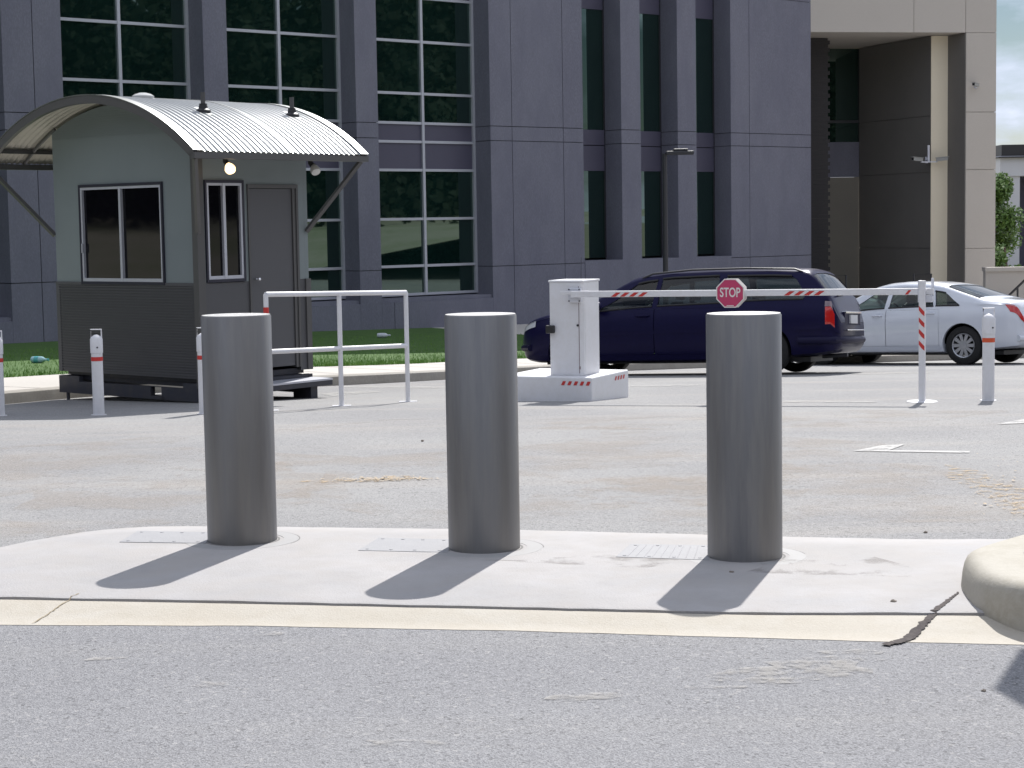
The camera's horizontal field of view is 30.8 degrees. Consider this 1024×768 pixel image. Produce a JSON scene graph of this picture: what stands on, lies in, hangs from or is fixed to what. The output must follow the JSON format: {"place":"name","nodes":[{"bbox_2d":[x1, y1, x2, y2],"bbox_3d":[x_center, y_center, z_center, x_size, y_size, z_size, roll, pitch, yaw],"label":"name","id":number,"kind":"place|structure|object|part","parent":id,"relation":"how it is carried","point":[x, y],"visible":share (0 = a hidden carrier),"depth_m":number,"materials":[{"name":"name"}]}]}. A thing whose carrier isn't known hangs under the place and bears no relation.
{"place":"outdoors","nodes":[
{"label":"outdoors","id":0,"kind":"place"},
{"bbox_2d":[3,328,654,377],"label":"lawn","id":1,"kind":"structure","parent":0,"point":[368,335],"depth_m":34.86,"materials":[{"name":"green plant"}]},
{"bbox_2d":[30,356,48,362],"bbox_3d":[-6.903,-0.355,27.165,0.275,0.100,0.103,0,5,16],"label":"plastic bottle","id":2,"kind":"object","parent":1,"relation":"on","point":[37,359],"visible":0.97,"depth_m":27.13,"materials":[{"name":"teal plastic"}]},
{"bbox_2d":[377,333,390,337],"bbox_3d":[-2.649,-1.007,38.408,0.275,0.100,0.103,0,5,12],"label":"plastic bottle","id":3,"kind":"object","parent":1,"relation":"on","point":[382,335],"visible":1,"depth_m":38.38,"materials":[{"name":"grey"}]},
{"bbox_2d":[4,355,848,390],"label":"footpath","id":4,"kind":"structure","parent":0,"point":[23,382],"depth_m":25.48,"materials":[{"name":"concrete"}]},
{"bbox_2d":[438,324,527,334],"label":"forecourt","id":5,"kind":"structure","parent":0,"point":[521,328],"depth_m":42.93,"materials":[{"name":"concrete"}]},
{"bbox_2d":[662,148,693,271],"bbox_3d":[3.561,-2.850,39.908,0.720,4.387,0.280,-1,5,0],"label":"street lamp","id":6,"kind":"object","parent":5,"relation":"on","point":[683,151],"visible":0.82,"depth_m":39.77,"materials":[{"name":"grey metal"}]},
{"bbox_2d":[1008,280,1023,296],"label":"stair handrail","id":7,"kind":"object","parent":5,"relation":"on","point":[1015,288],"visible":0.32,"depth_m":45.17,"materials":[{"name":"grey metal"}]},
{"bbox_2d":[0,625,1023,767],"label":"road","id":8,"kind":"structure","parent":0,"point":[181,697],"depth_m":5.81,"materials":[{"name":"grey asphalt"}]},
{"bbox_2d":[0,358,1023,546],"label":"road","id":9,"kind":"structure","parent":0,"point":[635,461],"depth_m":12.07,"materials":[{"name":"grey concrete"}]},
{"bbox_2d":[0,330,6,415],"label":"white bollard","id":10,"kind":"object","parent":9,"relation":"on","point":[2,405],"visible":0.88,"depth_m":17.23,"materials":[{"name":"paint"}]},
{"bbox_2d":[90,329,106,414],"bbox_3d":[-3.819,-0.101,17.099,0.141,0.814,0.141,-1,5,0],"label":"white bollard","id":11,"kind":"object","parent":9,"relation":"on","point":[96,346],"visible":0.94,"depth_m":17.06,"materials":[{"name":"paint"}]},
{"bbox_2d":[0,92,368,401],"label":"guard hut","id":12,"kind":"object","parent":9,"relation":"on","point":[176,220],"visible":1,"depth_m":20.16,"materials":[{"name":"metal"}]},
{"bbox_2d":[78,182,165,284],"bbox_3d":[-4.252,-1.635,20.238,1.436,1.100,0.065,3,6,40],"label":"window","id":13,"kind":"structure","parent":12,"relation":"in","point":[121,225],"depth_m":20.23,"materials":[{"name":"black"}]},
{"bbox_2d":[203,180,246,282],"bbox_3d":[-3.059,-1.624,19.718,0.058,1.079,0.546,3,6,40],"label":"window","id":14,"kind":"structure","parent":12,"relation":"in","point":[224,208],"depth_m":19.72,"materials":[{"name":"black"}]},
{"bbox_2d":[249,189,294,366],"bbox_3d":[-2.594,-1.153,20.245,0.123,1.943,0.616,3,6,40],"label":"door","id":15,"kind":"structure","parent":12,"relation":"in","point":[270,209],"depth_m":20.29,"materials":[{"name":"grey metal"}]},
{"bbox_2d":[196,327,203,413],"bbox_3d":[-2.825,-0.113,16.999,0.141,0.814,0.141,-2,5,-14],"label":"white bollard","id":16,"kind":"object","parent":9,"relation":"on","point":[199,360],"visible":0.31,"depth_m":16.96,"materials":[{"name":"paint"}]},
{"bbox_2d":[263,290,416,410],"bbox_3d":[-1.679,-0.335,18.136,0.193,1.207,2.181,3,6,37],"label":"pipe railing","id":17,"kind":"object","parent":9,"relation":"on","point":[340,348],"visible":0.83,"depth_m":18.14,"materials":[{"name":"white metal"}]},
{"bbox_2d":[0,526,1005,615],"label":"pavement slab","id":18,"kind":"structure","parent":9,"relation":"on","point":[558,571],"depth_m":7.68,"materials":[{"name":"concrete"}]},
{"bbox_2d":[120,531,299,549],"bbox_3d":[-1.410,0.732,8.673,0.842,0.016,0.566,-1,5,0],"label":"cover plate","id":19,"kind":"object","parent":18,"relation":"on","point":[197,539],"visible":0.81,"depth_m":8.70,"materials":[{"name":"grey metal"}]},
{"bbox_2d":[201,313,279,545],"bbox_3d":[-1.265,0.221,8.615,0.354,1.088,0.354,-1,5,0],"label":"steel bollard","id":20,"kind":"object","parent":18,"relation":"on","point":[238,401],"visible":0.91,"depth_m":8.48,"materials":[{"name":"grey metal"}]},
{"bbox_2d":[358,537,543,557],"bbox_3d":[-0.262,0.739,8.375,0.818,0.016,0.536,0,5,12],"label":"cover plate","id":21,"kind":"object","parent":18,"relation":"on","point":[438,546],"visible":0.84,"depth_m":8.38,"materials":[{"name":"grey metal"}]},
{"bbox_2d":[444,312,522,553],"bbox_3d":[-0.132,0.229,8.302,0.354,1.088,0.354,0,5,15],"label":"steel bollard","id":22,"kind":"object","parent":18,"relation":"on","point":[481,381],"visible":0.93,"depth_m":8.17,"materials":[{"name":"grey metal"}]},
{"bbox_2d":[616,544,805,563],"bbox_3d":[0.873,0.746,8.069,0.815,0.016,0.536,0,5,15],"label":"cover plate","id":23,"kind":"object","parent":18,"relation":"on","point":[696,553],"visible":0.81,"depth_m":8.11,"materials":[{"name":"grey metal"}]},
{"bbox_2d":[706,311,785,561],"bbox_3d":[1.000,0.237,7.989,0.354,1.088,0.354,2,6,31],"label":"steel bollard","id":24,"kind":"object","parent":18,"relation":"on","point":[744,421],"visible":0.92,"depth_m":7.86,"materials":[{"name":"grey metal"}]},
{"bbox_2d":[0,599,1023,644],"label":"kerb strip","id":25,"kind":"object","parent":9,"relation":"on","point":[942,629],"visible":0.92,"depth_m":6.92,"materials":[{"name":"beige concrete"}]},
{"bbox_2d":[32,593,78,622],"bbox_3d":[-1.779,0.872,7.241,0.011,0.040,0.375,0,5,15],"label":"joint crack","id":26,"kind":"object","parent":25,"relation":"on","point":[56,607],"visible":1,"depth_m":7.24,"materials":[{"name":"brown"}]},
{"bbox_2d":[882,592,958,644],"bbox_3d":[1.530,0.856,6.793,0.072,0.041,0.826,2,6,32],"label":"pavement crack","id":27,"kind":"object","parent":25,"relation":"on","point":[914,632],"visible":1,"depth_m":6.68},
{"bbox_2d":[4,354,1023,403],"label":"kerb","id":28,"kind":"structure","parent":9,"relation":"on","point":[31,395],"depth_m":25.32,"materials":[{"name":"concrete"}]},
{"bbox_2d":[324,372,933,401],"bbox_3d":[1.177,-0.028,22.464,7.204,0.478,9.256,0,5,16],"label":"faint marking","id":29,"kind":"object","parent":9,"relation":"on","point":[630,385],"visible":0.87,"depth_m":21.94,"materials":[{"name":"paint"}]},
{"bbox_2d":[301,466,1023,512],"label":"sand dust","id":30,"kind":"object","parent":9,"relation":"on","point":[948,477],"visible":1,"depth_m":10.70,"materials":[{"name":"beige sand"}]},
{"bbox_2d":[521,267,865,371],"bbox_3d":[2.594,-1.023,27.384,5.080,1.750,2.140,0,1,24],"label":"station wagon","id":31,"kind":"object","parent":9,"relation":"on","point":[637,330],"visible":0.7,"depth_m":26.48,"materials":[{"name":"blue paint"}]},
{"bbox_3d":[1.635,-0.750,26.984,1.000,0.649,0.367,0,1,24],"label":"door","id":32,"kind":"part","parent":31,"relation":"part of","materials":[{"name":"blue paint"}]},
{"bbox_3d":[1.629,-1.273,26.943,1.020,0.442,0.141,0,1,24],"label":"side window","id":33,"kind":"part","parent":31,"relation":"part of","materials":[{"name":"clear glass"}]},
{"bbox_3d":[2.539,-1.327,26.542,0.930,0.425,0.149,0,1,24],"label":"side window","id":34,"kind":"part","parent":31,"relation":"part of","materials":[{"name":"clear glass"}]},
{"bbox_3d":[2.575,-0.754,26.505,1.090,0.649,0.257,0,1,24],"label":"door","id":35,"kind":"part","parent":31,"relation":"part of","materials":[{"name":"blue paint"}]},
{"bbox_3d":[3.562,-1.350,26.087,1.152,0.378,0.140,0,1,24],"label":"side window","id":36,"kind":"part","parent":31,"relation":"part of","materials":[{"name":"black glass"}]},
{"bbox_3d":[4.593,-1.408,26.481,0.248,0.345,1.475,0,1,24],"label":"rear window","id":37,"kind":"part","parent":31,"relation":"part of","materials":[{"name":"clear glass"}]},
{"bbox_2d":[517,279,933,400],"bbox_3d":[2.051,-0.381,18.271,4.324,1.310,1.023,1,5,24],"label":"boom barrier","id":38,"kind":"object","parent":9,"relation":"on","point":[574,372],"visible":0.91,"depth_m":18.55,"materials":[{"name":"white metal"}]},
{"bbox_2d":[716,279,746,307],"bbox_3d":[2.100,-0.870,17.765,0.275,0.275,0.093,1,5,23],"label":"stop sign","id":39,"kind":"object","parent":38,"relation":"attached to","point":[729,293],"visible":1,"depth_m":17.73,"materials":[{"name":"red metal"}]},
{"bbox_2d":[815,281,1023,364],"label":"sedan","id":40,"kind":"object","parent":9,"relation":"on","point":[954,313],"visible":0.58,"depth_m":32.29,"materials":[{"name":"white paint"}]},
{"bbox_3d":[6.338,-0.994,33.331,0.991,0.629,0.373,1,2,41],"label":"door","id":41,"kind":"part","parent":40,"relation":"part of","materials":[{"name":"white paint"}]},
{"bbox_3d":[6.333,-1.483,33.281,0.970,0.393,0.145,1,2,41],"label":"side window","id":42,"kind":"part","parent":40,"relation":"part of","materials":[{"name":"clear glass"}]},
{"bbox_3d":[7.053,-1.509,32.654,0.880,0.351,0.146,1,2,41],"label":"side window","id":43,"kind":"part","parent":40,"relation":"part of","materials":[{"name":"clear glass"}]},
{"bbox_3d":[7.069,-0.985,32.616,1.030,0.629,0.258,1,2,41],"label":"door","id":44,"kind":"part","parent":40,"relation":"part of","materials":[{"name":"white paint"}]},
{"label":"side window","id":45,"kind":"part","parent":40,"relation":"part of","materials":[{"name":"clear glass"}]},
{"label":"rear window","id":46,"kind":"part","parent":40,"relation":"part of","materials":[{"name":"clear glass"}]},
{"bbox_2d":[906,278,937,402],"bbox_3d":[3.761,-0.398,17.020,0.280,1.141,0.280,1,5,23],"label":"barrier rest post","id":47,"kind":"object","parent":9,"relation":"on","point":[923,298],"visible":0.98,"depth_m":17.00,"materials":[{"name":"white metal"}]},
{"bbox_2d":[855,419,1023,452],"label":"road marking","id":48,"kind":"object","parent":9,"relation":"on","point":[878,448],"visible":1,"depth_m":12.24,"materials":[{"name":"white paint"}]},
{"bbox_2d":[980,308,996,400],"bbox_3d":[4.376,-0.263,17.047,0.150,0.876,0.150,-1,5,-3],"label":"white bollard","id":49,"kind":"object","parent":9,"relation":"on","point":[988,347],"visible":0.93,"depth_m":17.01,"materials":[{"name":"paint"}]},
{"bbox_2d":[961,535,1023,631],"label":"traffic island","id":50,"kind":"structure","parent":9,"relation":"on","point":[992,583],"depth_m":6.86,"materials":[{"name":"concrete"}]},
{"bbox_2d":[996,0,1023,145],"label":"sky","id":51,"kind":"structure","parent":0,"point":[1010,13],"materials":[{"name":"white"}]},
{"bbox_3d":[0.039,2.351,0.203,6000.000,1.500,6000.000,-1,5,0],"label":"ground","id":52,"kind":"structure","parent":0,"visible":0},
{"bbox_2d":[0,0,996,343],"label":"office building","id":53,"kind":"structure","parent":52,"relation":"on","point":[514,148],"depth_m":45.16,"materials":[{"name":"grey concrete"}]},
{"bbox_2d":[60,0,190,98],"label":"window","id":54,"kind":"structure","parent":53,"relation":"in","point":[128,48],"depth_m":38.01,"materials":[{"name":"green glass"}]},
{"bbox_2d":[226,0,345,299],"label":"window","id":55,"kind":"structure","parent":53,"relation":"in","point":[278,50],"depth_m":40.93,"materials":[{"name":"green glass"}]},
{"bbox_2d":[375,0,477,296],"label":"window","id":56,"kind":"structure","parent":53,"relation":"in","point":[426,88],"depth_m":43.23,"materials":[{"name":"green glass"}]},
{"bbox_2d":[581,0,606,257],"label":"slit window","id":57,"kind":"structure","parent":53,"relation":"in","point":[593,78],"depth_m":46.66,"materials":[{"name":"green glass"}]},
{"bbox_2d":[639,0,662,255],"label":"slit window","id":58,"kind":"structure","parent":53,"relation":"in","point":[649,10],"depth_m":47.97,"materials":[{"name":"green glass"}]},
{"bbox_2d":[695,0,714,253],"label":"slit window","id":59,"kind":"structure","parent":53,"relation":"in","point":[704,9],"depth_m":49.29,"materials":[{"name":"green glass"}]},
{"bbox_2d":[828,49,858,141],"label":"window","id":60,"kind":"structure","parent":53,"relation":"in","point":[844,63],"depth_m":56.00,"materials":[{"name":"green glass"}]},
{"bbox_2d":[912,145,948,162],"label":"security camera","id":61,"kind":"object","parent":53,"relation":"attached to","point":[927,159],"visible":1,"depth_m":52.54,"materials":[{"name":"silver metal"}]},
{"bbox_2d":[971,82,979,87],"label":"security camera","id":62,"kind":"object","parent":53,"relation":"attached to","point":[975,84],"visible":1,"depth_m":51.67,"materials":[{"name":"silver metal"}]},
{"bbox_2d":[982,267,1023,297],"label":"boundary wall","id":63,"kind":"structure","parent":52,"relation":"on","point":[1006,280],"depth_m":46.97,"materials":[{"name":"beige concrete"}]},
{"bbox_2d":[995,243,1021,266],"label":"bush","id":64,"kind":"object","parent":52,"relation":"on","point":[1001,257],"visible":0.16,"depth_m":59.74,"materials":[{"name":"green plant"}]},
{"bbox_2d":[994,144,1023,266],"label":"white building","id":65,"kind":"structure","parent":52,"relation":"on","point":[1010,160],"depth_m":77.70,"materials":[{"name":"grey concrete"}]},
{"bbox_2d":[995,171,1023,266],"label":"tree","id":66,"kind":"object","parent":52,"relation":"on","point":[1006,229],"visible":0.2,"depth_m":65.18,"materials":[{"name":"green plant"}]}
]}

